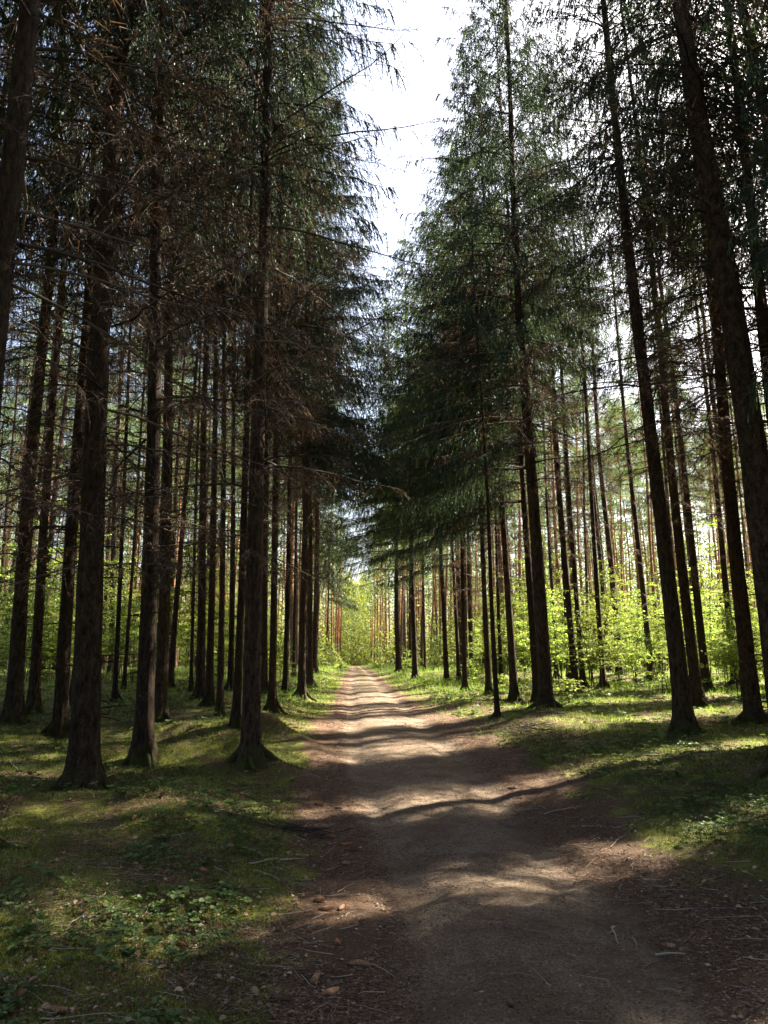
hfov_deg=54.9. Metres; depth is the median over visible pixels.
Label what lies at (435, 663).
leafy sapling
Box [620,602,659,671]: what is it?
leafy sapling
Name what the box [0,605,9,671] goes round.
leafy sapling
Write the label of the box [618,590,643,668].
leafy sapling
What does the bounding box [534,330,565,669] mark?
pine tree
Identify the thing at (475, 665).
leafy sapling
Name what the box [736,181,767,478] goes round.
spruce tree
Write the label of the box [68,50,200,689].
spruce tree
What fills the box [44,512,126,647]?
leafy sapling
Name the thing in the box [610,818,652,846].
fallen stick
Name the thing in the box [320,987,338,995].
spruce cone
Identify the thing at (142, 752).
spruce tree
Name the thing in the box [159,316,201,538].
spruce tree
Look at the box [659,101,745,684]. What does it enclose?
spruce tree
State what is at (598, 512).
spruce tree
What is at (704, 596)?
leafy sapling
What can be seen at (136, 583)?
pine tree
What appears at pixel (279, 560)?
spruce tree
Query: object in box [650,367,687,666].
pine tree
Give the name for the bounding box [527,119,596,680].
spruce tree
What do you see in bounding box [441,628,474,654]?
leafy sapling
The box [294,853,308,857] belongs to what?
spruce cone
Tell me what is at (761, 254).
spruce tree
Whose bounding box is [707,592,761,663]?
leafy sapling
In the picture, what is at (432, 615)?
pine tree
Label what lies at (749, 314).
spruce tree
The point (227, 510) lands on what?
pine tree
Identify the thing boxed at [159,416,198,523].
pine tree
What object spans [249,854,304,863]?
fallen stick
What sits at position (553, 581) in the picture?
leafy sapling
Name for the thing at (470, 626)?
spruce tree
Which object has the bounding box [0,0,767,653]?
sky
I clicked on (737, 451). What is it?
spruce tree
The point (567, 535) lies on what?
pine tree
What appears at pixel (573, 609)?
leafy sapling
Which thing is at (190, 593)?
leafy sapling
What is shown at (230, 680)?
spruce tree
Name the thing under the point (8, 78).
spruce tree
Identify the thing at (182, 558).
pine tree
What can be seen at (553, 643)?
leafy sapling
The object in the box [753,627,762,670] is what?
leafy sapling
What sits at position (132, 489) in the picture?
pine tree
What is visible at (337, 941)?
spruce cone
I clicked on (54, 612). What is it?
leafy sapling
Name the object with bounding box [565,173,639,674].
spruce tree
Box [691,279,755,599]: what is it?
spruce tree
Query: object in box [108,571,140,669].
leafy sapling
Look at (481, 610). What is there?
leafy sapling
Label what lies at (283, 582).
pine tree
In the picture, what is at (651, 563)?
pine tree
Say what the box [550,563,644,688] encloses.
leafy sapling
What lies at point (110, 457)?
spruce tree
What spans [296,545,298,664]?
pine tree
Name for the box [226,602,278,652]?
leafy sapling
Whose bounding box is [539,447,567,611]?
pine tree
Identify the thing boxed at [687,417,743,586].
pine tree
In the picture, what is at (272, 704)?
spruce tree
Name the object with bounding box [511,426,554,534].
pine tree
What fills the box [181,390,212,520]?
pine tree
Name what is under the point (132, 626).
leafy sapling
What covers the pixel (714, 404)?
spruce tree
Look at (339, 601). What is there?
spruce tree
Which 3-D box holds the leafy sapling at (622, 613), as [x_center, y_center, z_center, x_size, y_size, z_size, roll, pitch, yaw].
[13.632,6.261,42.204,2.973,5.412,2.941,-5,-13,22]
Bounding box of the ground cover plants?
[0,673,767,1023]
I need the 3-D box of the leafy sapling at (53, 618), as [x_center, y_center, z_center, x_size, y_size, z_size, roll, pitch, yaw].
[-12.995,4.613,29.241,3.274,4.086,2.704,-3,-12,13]
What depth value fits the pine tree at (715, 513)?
68.69 m
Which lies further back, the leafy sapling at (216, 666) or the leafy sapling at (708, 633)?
the leafy sapling at (708, 633)
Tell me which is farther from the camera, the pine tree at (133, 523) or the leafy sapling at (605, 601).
the pine tree at (133, 523)
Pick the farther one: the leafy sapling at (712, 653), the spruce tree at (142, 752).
the leafy sapling at (712, 653)
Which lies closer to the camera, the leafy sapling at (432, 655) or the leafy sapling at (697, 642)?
the leafy sapling at (697, 642)
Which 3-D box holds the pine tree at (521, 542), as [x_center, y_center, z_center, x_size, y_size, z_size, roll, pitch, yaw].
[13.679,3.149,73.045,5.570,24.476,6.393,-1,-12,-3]
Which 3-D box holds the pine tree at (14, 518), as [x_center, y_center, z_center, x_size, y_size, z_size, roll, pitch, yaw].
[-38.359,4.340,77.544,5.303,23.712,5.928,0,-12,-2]
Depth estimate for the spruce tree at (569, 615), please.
25.08 m
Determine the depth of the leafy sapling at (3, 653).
26.67 m
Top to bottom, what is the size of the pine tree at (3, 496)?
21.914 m
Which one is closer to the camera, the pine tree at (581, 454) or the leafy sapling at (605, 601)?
the leafy sapling at (605, 601)
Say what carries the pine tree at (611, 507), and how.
on the forest floor
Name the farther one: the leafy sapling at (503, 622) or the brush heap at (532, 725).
the leafy sapling at (503, 622)
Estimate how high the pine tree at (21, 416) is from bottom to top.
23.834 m
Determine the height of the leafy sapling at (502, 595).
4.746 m
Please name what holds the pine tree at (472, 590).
on the forest floor
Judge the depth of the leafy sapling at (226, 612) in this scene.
40.53 m
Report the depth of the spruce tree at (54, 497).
32.00 m
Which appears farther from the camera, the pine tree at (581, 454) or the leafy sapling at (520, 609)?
the pine tree at (581, 454)
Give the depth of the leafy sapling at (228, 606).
40.00 m
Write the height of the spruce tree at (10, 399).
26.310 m
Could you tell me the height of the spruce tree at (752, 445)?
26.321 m
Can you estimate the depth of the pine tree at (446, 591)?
57.94 m
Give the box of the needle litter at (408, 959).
[0,691,767,1023]
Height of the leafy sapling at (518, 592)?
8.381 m
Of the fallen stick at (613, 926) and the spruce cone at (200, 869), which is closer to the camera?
the fallen stick at (613, 926)
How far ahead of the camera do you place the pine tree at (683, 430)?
53.65 m
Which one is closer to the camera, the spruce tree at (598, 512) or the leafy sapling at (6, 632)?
the leafy sapling at (6, 632)
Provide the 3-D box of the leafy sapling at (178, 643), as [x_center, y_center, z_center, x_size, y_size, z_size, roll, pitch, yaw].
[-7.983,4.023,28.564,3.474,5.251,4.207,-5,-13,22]
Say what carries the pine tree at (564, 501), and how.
on the forest floor
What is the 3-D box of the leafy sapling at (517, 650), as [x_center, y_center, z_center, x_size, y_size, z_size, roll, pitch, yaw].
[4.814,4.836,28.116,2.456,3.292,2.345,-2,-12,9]
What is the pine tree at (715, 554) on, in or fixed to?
on the forest floor
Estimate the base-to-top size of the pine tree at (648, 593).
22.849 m
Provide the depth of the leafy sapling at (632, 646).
31.67 m
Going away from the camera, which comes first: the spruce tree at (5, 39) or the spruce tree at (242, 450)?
the spruce tree at (5, 39)
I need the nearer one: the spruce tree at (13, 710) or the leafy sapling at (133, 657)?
the spruce tree at (13, 710)
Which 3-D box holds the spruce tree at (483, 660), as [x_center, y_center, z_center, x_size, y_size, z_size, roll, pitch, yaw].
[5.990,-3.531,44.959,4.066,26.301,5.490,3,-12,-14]
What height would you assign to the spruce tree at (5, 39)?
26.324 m
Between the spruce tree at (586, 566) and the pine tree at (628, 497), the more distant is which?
the pine tree at (628, 497)
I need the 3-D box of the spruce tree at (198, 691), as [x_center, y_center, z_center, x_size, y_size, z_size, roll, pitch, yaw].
[-5.465,-7.607,22.469,5.028,26.294,4.816,3,-12,-14]
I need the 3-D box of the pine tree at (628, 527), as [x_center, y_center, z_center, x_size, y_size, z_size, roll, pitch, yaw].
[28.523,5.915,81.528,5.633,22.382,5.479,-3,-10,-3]
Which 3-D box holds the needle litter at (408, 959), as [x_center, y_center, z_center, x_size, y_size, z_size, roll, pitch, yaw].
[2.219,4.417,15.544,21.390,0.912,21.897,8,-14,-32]
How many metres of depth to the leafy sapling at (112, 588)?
33.56 m
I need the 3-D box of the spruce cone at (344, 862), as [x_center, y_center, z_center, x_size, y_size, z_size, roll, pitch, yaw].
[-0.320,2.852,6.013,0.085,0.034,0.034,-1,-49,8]
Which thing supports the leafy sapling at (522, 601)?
on the forest floor
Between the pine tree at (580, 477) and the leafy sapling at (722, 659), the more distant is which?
the pine tree at (580, 477)
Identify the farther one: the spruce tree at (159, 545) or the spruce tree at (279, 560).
the spruce tree at (279, 560)
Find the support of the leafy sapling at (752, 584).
on the forest floor
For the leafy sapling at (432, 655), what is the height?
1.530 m
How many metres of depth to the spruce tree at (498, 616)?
28.22 m
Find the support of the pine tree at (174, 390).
on the forest floor
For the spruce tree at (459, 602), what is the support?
on the forest floor
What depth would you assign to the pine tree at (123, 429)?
60.76 m
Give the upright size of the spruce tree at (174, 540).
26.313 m
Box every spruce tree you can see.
[0,0,82,440]
[0,0,144,714]
[0,0,156,337]
[0,0,192,724]
[0,0,328,791]
[0,0,342,849]
[0,0,376,768]
[0,1,242,739]
[0,1,311,723]
[0,195,43,630]
[0,255,29,537]
[0,257,67,671]
[2,181,81,594]
[3,132,110,668]
[10,0,460,771]
[28,2,191,703]
[37,312,112,610]
[42,198,128,586]
[50,398,74,617]
[51,271,120,670]
[57,326,126,592]
[64,1,205,702]
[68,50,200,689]
[101,264,145,669]
[105,199,145,672]
[108,4,279,700]
[110,271,230,671]
[115,9,330,716]
[124,91,243,687]
[131,0,289,707]
[135,0,374,729]
[135,280,207,649]
[137,39,244,691]
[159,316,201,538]
[174,0,282,691]
[174,285,242,611]
[177,0,389,714]
[178,337,237,668]
[182,258,239,624]
[187,3,348,694]
[217,348,280,656]
[218,1,416,693]
[226,1,399,701]
[226,304,301,609]
[235,211,305,556]
[237,148,376,677]
[244,59,412,688]
[249,136,353,681]
[268,461,294,624]
[268,484,285,629]
[269,314,373,597]
[285,230,468,680]
[294,216,351,672]
[297,142,558,690]
[298,303,456,673]
[313,201,518,681]
[313,487,360,656]
[330,385,449,668]
[353,200,512,681]
[356,39,558,694]
[363,142,517,678]
[366,0,659,709]
[376,0,578,701]
[385,194,525,674]
[390,0,605,701]
[402,271,436,669]
[404,76,551,683]
[418,228,492,670]
[425,547,450,655]
[446,493,519,670]
[461,0,767,782]
[475,478,521,669]
[478,0,767,735]
[491,289,544,672]
[497,12,628,693]
[508,18,616,688]
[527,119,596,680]
[531,209,584,679]
[533,10,647,687]
[541,349,601,667]
[543,0,767,506]
[557,0,757,708]
[558,0,767,725]
[559,254,619,666]
[562,233,628,672]
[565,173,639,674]
[575,108,691,680]
[576,372,621,666]
[582,0,767,485]
[604,9,732,692]
[623,484,656,662]
[626,186,711,657]
[638,256,708,598]
[645,288,720,663]
[652,0,767,422]
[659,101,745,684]
[673,148,760,681]
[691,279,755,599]
[707,376,758,663]
[718,285,767,599]
[721,11,767,323]
[730,1,767,164]
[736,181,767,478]
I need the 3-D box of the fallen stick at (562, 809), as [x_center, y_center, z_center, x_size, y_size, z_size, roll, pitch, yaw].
[1.954,3.258,8.132,0.601,0.050,0.189,5,-13,-24]
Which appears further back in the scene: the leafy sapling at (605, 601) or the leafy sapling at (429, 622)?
the leafy sapling at (429, 622)
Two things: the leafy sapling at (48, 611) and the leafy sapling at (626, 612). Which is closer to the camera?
the leafy sapling at (48, 611)
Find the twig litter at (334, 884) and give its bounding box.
[0,686,767,1023]
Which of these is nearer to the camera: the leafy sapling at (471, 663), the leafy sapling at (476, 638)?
the leafy sapling at (471, 663)
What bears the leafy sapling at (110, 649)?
on the forest floor
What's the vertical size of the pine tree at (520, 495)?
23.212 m
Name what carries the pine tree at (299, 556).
on the forest floor
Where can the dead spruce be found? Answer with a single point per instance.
(497, 713)
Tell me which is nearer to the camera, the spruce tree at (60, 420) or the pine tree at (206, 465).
the spruce tree at (60, 420)
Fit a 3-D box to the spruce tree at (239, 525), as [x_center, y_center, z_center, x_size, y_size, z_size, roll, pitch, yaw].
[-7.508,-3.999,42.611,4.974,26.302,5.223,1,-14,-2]
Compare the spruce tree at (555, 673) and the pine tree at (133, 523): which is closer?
the spruce tree at (555, 673)
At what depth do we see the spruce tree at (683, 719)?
15.15 m
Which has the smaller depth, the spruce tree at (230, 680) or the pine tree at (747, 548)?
the spruce tree at (230, 680)
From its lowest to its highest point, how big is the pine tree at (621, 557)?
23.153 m
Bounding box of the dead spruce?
[393,103,566,719]
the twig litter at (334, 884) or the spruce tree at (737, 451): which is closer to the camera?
the twig litter at (334, 884)
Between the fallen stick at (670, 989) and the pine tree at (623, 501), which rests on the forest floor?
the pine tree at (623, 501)
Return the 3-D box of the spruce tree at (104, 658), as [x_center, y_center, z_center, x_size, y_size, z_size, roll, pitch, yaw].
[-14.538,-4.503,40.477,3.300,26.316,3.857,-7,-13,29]
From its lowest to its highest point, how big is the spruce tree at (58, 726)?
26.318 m
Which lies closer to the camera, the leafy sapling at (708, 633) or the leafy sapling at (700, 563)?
the leafy sapling at (708, 633)
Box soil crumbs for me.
[0,728,767,1023]
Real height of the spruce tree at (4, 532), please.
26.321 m
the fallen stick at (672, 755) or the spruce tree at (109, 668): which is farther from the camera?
the spruce tree at (109, 668)
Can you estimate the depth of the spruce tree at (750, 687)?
16.60 m
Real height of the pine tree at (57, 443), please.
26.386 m
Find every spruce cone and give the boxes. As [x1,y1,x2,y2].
[40,1004,69,1013]
[176,939,187,947]
[198,867,207,871]
[221,942,236,948]
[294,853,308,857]
[310,972,319,984]
[313,896,324,901]
[318,905,333,910]
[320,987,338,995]
[335,938,340,945]
[338,904,344,910]
[339,861,348,864]
[347,848,358,851]
[347,959,370,966]
[506,996,513,1007]
[661,942,674,947]
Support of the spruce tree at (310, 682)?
on the forest floor
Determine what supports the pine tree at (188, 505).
on the forest floor
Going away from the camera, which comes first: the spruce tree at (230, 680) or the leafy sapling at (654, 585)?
the spruce tree at (230, 680)
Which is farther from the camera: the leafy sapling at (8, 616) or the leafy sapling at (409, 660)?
the leafy sapling at (409, 660)
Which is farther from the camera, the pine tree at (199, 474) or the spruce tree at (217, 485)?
the pine tree at (199, 474)
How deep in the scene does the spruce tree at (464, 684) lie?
25.67 m
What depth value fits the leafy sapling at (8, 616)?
32.18 m
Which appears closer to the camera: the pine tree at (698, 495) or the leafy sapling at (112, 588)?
the leafy sapling at (112, 588)
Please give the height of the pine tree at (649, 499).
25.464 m
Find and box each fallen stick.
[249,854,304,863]
[544,805,588,813]
[607,925,617,943]
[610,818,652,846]
[638,752,717,756]
[655,952,685,955]
[663,988,679,993]
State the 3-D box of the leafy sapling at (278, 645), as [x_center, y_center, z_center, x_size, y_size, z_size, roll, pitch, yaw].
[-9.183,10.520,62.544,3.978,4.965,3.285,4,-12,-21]
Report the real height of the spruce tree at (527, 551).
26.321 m
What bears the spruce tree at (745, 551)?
on the forest floor
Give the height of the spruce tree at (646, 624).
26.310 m
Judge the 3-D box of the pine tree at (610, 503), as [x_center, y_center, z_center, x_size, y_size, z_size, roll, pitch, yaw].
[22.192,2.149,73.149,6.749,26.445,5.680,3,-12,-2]
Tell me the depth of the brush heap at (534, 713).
15.05 m
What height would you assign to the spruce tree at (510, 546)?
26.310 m
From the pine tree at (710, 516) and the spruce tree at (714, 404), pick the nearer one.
the spruce tree at (714, 404)
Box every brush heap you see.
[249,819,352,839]
[491,719,559,736]
[503,708,565,720]
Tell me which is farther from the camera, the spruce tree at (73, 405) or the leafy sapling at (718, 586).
the leafy sapling at (718, 586)
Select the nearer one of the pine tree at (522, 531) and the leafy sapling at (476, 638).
the leafy sapling at (476, 638)
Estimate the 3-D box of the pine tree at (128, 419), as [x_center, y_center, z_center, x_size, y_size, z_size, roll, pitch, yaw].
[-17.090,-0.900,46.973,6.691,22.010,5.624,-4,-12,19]
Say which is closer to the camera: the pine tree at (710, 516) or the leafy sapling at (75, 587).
the leafy sapling at (75, 587)
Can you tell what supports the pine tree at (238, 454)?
on the forest floor
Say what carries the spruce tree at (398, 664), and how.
on the forest floor
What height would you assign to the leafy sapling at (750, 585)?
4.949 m
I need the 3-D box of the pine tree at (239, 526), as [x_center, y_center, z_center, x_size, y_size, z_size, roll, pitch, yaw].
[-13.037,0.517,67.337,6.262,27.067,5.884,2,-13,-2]
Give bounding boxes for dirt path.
[327,666,767,1023]
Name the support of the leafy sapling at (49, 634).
on the forest floor
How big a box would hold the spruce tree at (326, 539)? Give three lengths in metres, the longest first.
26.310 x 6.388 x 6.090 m
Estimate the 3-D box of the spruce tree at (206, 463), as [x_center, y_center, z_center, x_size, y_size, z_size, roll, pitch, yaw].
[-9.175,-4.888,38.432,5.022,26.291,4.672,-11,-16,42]
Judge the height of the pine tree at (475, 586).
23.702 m
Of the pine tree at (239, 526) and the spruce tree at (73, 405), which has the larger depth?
the pine tree at (239, 526)
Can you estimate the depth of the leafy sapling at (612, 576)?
32.23 m
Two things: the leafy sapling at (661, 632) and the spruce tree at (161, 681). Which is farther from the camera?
the leafy sapling at (661, 632)
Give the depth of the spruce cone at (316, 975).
3.77 m
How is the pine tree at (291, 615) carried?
on the forest floor
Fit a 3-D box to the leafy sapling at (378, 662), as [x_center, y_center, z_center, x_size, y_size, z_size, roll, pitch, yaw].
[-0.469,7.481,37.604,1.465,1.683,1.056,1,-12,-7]
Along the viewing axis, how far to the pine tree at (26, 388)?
46.66 m
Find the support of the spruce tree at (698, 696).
on the forest floor
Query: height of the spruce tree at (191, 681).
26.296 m
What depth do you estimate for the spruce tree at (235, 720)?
14.84 m
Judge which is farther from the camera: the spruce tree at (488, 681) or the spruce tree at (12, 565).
the spruce tree at (12, 565)
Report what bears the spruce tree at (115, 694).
on the forest floor
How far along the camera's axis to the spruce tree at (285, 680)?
22.99 m
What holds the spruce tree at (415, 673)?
on the forest floor
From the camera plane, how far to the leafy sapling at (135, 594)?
41.27 m
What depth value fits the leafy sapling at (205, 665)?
27.28 m
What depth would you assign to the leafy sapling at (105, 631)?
32.35 m
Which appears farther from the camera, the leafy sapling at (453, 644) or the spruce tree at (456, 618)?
the leafy sapling at (453, 644)
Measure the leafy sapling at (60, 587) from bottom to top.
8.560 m
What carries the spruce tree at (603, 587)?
on the forest floor
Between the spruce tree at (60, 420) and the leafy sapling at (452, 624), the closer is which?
the spruce tree at (60, 420)
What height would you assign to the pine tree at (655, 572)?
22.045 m
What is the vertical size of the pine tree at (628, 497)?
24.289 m
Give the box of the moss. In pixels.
[0,671,767,1023]
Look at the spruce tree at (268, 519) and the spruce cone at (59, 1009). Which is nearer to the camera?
the spruce cone at (59, 1009)
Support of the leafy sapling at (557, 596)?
on the forest floor
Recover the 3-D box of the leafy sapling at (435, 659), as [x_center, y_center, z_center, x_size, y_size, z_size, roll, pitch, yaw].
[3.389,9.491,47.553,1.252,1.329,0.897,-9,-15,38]
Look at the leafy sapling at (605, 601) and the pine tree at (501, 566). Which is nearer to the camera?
the leafy sapling at (605, 601)
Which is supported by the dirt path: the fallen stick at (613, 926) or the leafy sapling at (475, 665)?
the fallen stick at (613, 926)
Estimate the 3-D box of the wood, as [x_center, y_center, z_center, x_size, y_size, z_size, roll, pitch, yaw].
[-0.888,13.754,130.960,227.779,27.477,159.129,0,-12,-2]
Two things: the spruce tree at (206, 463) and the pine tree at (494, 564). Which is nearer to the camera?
the spruce tree at (206, 463)
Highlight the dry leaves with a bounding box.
[0,700,767,1023]
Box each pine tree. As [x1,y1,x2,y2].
[0,281,77,668]
[0,352,64,635]
[0,357,73,482]
[0,402,19,498]
[0,434,42,511]
[0,436,21,498]
[0,451,19,550]
[0,484,37,546]
[17,328,75,520]
[17,480,67,542]
[36,399,72,500]
[39,372,73,547]
[62,349,132,641]
[105,457,143,579]
[106,400,146,491]
[106,418,160,658]
[106,428,140,518]
[107,339,162,600]
[114,325,200,429]
[122,351,189,668]
[122,362,186,491]
[122,397,173,623]
[127,483,143,605]
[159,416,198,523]
[160,382,217,665]
[160,433,206,657]
[161,358,221,613]
[179,418,230,664]
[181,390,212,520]
[183,378,235,660]
[188,336,243,588]
[206,381,270,499]
[209,418,241,598]
[217,459,240,625]
[218,411,242,597]
[268,485,298,640]
[270,483,301,596]
[272,438,294,666]
[281,458,312,639]
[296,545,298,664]
[371,392,405,664]
[377,405,403,666]
[385,336,429,666]
[426,404,447,666]
[430,560,433,655]
[432,561,438,665]
[439,564,441,658]
[470,549,474,660]
[474,538,476,655]
[491,484,517,603]
[491,506,518,617]
[500,534,506,669]
[506,427,551,662]
[507,474,544,563]
[509,458,550,600]
[509,552,516,663]
[510,453,552,564]
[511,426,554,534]
[517,363,546,666]
[521,432,559,527]
[526,420,575,542]
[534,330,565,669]
[537,387,578,599]
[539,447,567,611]
[540,444,596,566]
[544,472,591,594]
[552,349,600,668]
[556,374,595,655]
[558,427,605,612]
[563,459,611,592]
[566,444,612,606]
[567,317,621,621]
[579,410,633,624]
[585,427,634,591]
[588,453,633,572]
[594,410,649,629]
[598,392,650,664]
[599,391,641,662]
[600,375,649,669]
[611,456,655,662]
[613,481,656,569]
[615,301,662,667]
[621,413,666,664]
[622,448,670,613]
[638,433,691,532]
[640,445,697,589]
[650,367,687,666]
[652,330,698,547]
[673,407,697,591]
[677,451,711,524]
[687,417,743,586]
[688,419,723,580]
[688,471,726,620]
[690,413,735,638]
[690,437,741,588]
[692,478,720,524]
[700,407,739,565]
[708,442,754,621]
[708,467,742,620]
[733,420,758,624]
[757,378,767,443]
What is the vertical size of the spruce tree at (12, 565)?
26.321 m
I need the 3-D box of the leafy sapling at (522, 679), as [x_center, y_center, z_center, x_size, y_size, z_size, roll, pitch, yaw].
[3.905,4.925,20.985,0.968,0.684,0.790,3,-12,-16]
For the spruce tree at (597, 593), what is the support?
on the forest floor
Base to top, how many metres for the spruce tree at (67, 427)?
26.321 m
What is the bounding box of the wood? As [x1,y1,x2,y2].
[0,433,765,667]
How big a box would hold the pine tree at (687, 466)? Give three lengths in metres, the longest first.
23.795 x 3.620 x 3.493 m
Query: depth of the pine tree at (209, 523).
62.34 m
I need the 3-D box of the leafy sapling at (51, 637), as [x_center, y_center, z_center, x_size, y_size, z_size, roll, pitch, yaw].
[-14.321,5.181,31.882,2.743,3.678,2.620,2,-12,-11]
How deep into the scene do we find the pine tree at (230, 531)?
74.44 m
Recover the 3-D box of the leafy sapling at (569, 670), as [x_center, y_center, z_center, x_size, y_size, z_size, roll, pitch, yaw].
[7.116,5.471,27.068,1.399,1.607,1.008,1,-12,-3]
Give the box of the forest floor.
[0,665,767,1023]
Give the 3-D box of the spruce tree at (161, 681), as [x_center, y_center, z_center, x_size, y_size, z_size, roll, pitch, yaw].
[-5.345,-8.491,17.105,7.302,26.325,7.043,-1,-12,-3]
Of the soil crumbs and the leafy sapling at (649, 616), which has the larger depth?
the leafy sapling at (649, 616)
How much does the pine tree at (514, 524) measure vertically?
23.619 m
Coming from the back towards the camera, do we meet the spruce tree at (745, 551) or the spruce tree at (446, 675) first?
the spruce tree at (745, 551)
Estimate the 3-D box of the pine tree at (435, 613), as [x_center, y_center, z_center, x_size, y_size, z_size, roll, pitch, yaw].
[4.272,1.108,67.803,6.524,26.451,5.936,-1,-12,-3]
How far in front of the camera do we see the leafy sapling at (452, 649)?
39.70 m
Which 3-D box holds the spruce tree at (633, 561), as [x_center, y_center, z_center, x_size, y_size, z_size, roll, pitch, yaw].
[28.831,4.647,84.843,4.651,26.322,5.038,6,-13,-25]
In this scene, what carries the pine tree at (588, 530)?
on the forest floor
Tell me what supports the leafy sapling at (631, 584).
on the forest floor
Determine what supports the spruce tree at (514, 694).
on the forest floor
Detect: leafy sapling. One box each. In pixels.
[0,492,75,660]
[0,521,52,674]
[0,554,56,674]
[0,566,28,640]
[0,579,72,681]
[0,592,51,677]
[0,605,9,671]
[0,636,9,672]
[3,592,56,681]
[4,601,74,675]
[27,579,104,678]
[27,593,72,668]
[28,465,134,641]
[32,597,73,669]
[41,669,54,683]
[42,617,74,670]
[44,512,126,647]
[49,525,79,629]
[102,596,138,677]
[102,604,156,684]
[102,614,114,654]
[103,557,140,672]
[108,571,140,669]
[109,535,140,644]
[112,561,188,653]
[120,552,207,648]
[132,522,216,649]
[135,484,236,678]
[173,586,196,657]
[177,578,216,666]
[178,555,226,664]
[180,568,235,656]
[181,572,244,674]
[184,592,228,649]
[186,645,216,679]
[190,555,238,662]
[205,627,234,677]
[205,663,227,679]
[215,557,244,647]
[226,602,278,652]
[268,586,289,648]
[268,613,284,650]
[268,636,296,680]
[321,643,340,664]
[331,643,349,669]
[362,644,389,674]
[401,650,411,669]
[417,617,452,653]
[425,649,442,668]
[426,647,440,666]
[430,649,442,666]
[436,594,481,644]
[438,602,483,655]
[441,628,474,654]
[448,646,476,679]
[454,627,480,662]
[459,571,529,667]
[466,575,529,658]
[467,652,484,678]
[470,661,484,676]
[472,614,491,663]
[473,571,494,642]
[476,570,560,678]
[477,594,528,649]
[481,597,530,662]
[489,599,521,659]
[490,642,508,672]
[491,622,530,670]
[492,674,508,687]
[495,541,558,665]
[496,579,527,651]
[505,675,531,697]
[513,566,528,630]
[515,594,576,660]
[523,557,561,666]
[524,553,584,670]
[525,589,594,686]
[527,551,594,668]
[549,567,638,682]
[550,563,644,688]
[550,594,574,667]
[553,677,586,703]
[556,584,591,646]
[556,589,631,691]
[557,560,642,651]
[562,642,597,678]
[564,581,631,642]
[564,603,618,679]
[576,552,610,669]
[590,596,649,680]
[604,617,646,674]
[607,578,642,665]
[607,605,664,685]
[610,583,652,667]
[613,596,661,670]
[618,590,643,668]
[620,588,667,673]
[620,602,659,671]
[627,560,682,668]
[628,588,662,667]
[630,554,662,667]
[632,626,668,693]
[634,601,661,650]
[643,590,668,669]
[645,602,667,671]
[646,573,726,659]
[647,579,684,669]
[658,518,754,675]
[683,616,715,664]
[693,587,727,671]
[693,589,724,670]
[697,560,733,667]
[697,610,759,689]
[700,589,762,698]
[702,546,733,661]
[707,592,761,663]
[709,602,763,676]
[712,567,763,673]
[728,648,762,678]
[745,569,754,619]
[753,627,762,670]
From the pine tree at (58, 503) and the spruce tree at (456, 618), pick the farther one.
the pine tree at (58, 503)
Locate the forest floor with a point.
(606, 809)
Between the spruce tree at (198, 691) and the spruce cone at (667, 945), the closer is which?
the spruce cone at (667, 945)
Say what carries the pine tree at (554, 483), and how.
on the forest floor
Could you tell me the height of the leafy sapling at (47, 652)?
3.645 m
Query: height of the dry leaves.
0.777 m
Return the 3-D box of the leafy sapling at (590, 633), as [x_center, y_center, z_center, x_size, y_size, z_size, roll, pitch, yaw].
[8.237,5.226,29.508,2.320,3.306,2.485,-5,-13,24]
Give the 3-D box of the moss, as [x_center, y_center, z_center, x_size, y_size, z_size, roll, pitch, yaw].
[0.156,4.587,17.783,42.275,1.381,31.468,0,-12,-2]
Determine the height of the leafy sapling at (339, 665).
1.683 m
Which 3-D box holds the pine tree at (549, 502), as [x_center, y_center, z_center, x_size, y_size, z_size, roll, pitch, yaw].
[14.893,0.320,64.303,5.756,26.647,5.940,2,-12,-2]
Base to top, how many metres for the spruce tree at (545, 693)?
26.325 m
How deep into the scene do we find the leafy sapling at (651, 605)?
51.84 m
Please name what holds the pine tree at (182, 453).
on the forest floor
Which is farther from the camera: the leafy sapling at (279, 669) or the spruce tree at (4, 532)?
the spruce tree at (4, 532)
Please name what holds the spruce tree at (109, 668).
on the forest floor
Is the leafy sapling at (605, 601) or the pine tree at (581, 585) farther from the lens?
the pine tree at (581, 585)
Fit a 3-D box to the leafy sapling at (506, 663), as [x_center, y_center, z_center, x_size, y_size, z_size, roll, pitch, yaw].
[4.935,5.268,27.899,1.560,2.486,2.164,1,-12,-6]
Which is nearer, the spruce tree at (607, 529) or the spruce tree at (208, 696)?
the spruce tree at (208, 696)
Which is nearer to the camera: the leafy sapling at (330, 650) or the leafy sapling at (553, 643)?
the leafy sapling at (553, 643)
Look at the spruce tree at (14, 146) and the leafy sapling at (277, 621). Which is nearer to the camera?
the spruce tree at (14, 146)
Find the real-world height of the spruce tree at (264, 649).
26.310 m
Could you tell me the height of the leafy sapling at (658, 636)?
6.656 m
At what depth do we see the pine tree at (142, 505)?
66.29 m
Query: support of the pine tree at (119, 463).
on the forest floor
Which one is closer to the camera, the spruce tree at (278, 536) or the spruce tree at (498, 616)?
the spruce tree at (498, 616)
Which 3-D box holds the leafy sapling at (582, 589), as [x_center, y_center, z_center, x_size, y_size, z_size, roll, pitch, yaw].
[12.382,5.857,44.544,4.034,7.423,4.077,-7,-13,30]
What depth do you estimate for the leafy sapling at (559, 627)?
39.26 m
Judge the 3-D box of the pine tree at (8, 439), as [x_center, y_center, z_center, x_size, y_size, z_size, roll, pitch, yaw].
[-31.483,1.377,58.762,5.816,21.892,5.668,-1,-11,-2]
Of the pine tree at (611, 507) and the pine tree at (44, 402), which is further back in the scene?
the pine tree at (611, 507)
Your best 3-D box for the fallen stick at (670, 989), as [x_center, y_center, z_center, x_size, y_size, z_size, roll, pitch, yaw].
[1.468,2.442,3.770,0.085,0.025,0.017,-10,-15,40]

